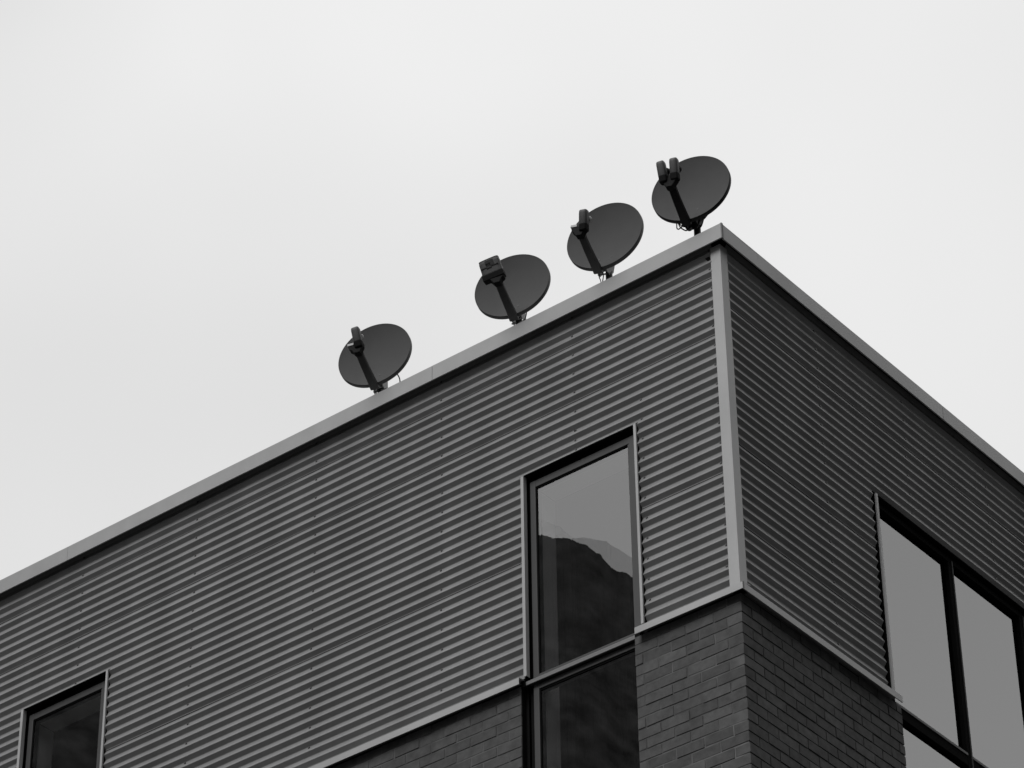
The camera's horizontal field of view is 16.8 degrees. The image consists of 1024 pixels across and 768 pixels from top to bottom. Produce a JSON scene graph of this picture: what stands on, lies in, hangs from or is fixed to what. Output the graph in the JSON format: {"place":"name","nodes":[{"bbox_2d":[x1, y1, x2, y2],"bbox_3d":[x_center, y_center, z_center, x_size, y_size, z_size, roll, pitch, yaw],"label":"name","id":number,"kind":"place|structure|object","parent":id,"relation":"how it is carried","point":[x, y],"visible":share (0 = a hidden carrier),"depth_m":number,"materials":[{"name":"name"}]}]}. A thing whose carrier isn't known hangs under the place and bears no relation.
{"place":"outdoors","nodes":[
{"label":"outdoors","id":0,"kind":"place"},
{"bbox_2d":[0,223,1023,767],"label":"building","id":1,"kind":"structure","parent":0,"point":[720,495],"depth_m":20.29,"materials":[{"name":"metal"}]},
{"bbox_2d":[16,669,110,767],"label":"window","id":2,"kind":"structure","parent":1,"relation":"in","point":[35,744],"depth_m":21.97,"materials":[{"name":"black glass"}]},
{"bbox_2d":[338,323,411,394],"bbox_3d":[-0.906,-0.156,21.463,0.448,0.632,0.425,22,-42,-28],"label":"satellite dish","id":3,"kind":"object","parent":1,"relation":"on","point":[375,358],"visible":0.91,"depth_m":21.50,"materials":[{"name":"paint"}]},
{"bbox_2d":[475,254,550,324],"bbox_3d":[-0.061,-0.578,20.903,0.480,0.629,0.435,22,-42,-28],"label":"satellite dish","id":4,"kind":"object","parent":1,"relation":"on","point":[513,289],"visible":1,"depth_m":20.94,"materials":[{"name":"paint"}]},
{"bbox_2d":[520,422,646,767],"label":"window","id":5,"kind":"structure","parent":1,"relation":"in","point":[542,668],"depth_m":19.53,"materials":[{"name":"black glass"}]},
{"bbox_2d":[567,203,643,281],"bbox_3d":[0.489,-0.848,20.572,0.456,0.658,0.424,20,-41,-25],"label":"satellite dish","id":6,"kind":"object","parent":1,"relation":"on","point":[606,238],"visible":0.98,"depth_m":20.61,"materials":[{"name":"paint"}]},
{"bbox_2d":[652,156,730,235],"bbox_3d":[0.978,-1.107,20.252,0.489,0.686,0.427,21,-42,-27],"label":"satellite dish","id":7,"kind":"object","parent":1,"relation":"on","point":[690,194],"visible":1,"depth_m":20.29,"materials":[{"name":"paint"}]},
{"bbox_2d":[871,491,1023,767],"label":"window","id":8,"kind":"structure","parent":1,"relation":"in","point":[953,645],"depth_m":20.38,"materials":[{"name":"grey glass"}]},
{"bbox_2d":[0,0,1023,579],"label":"sky","id":9,"kind":"structure","parent":0,"point":[202,202],"materials":[{"name":"white"}]}
]}

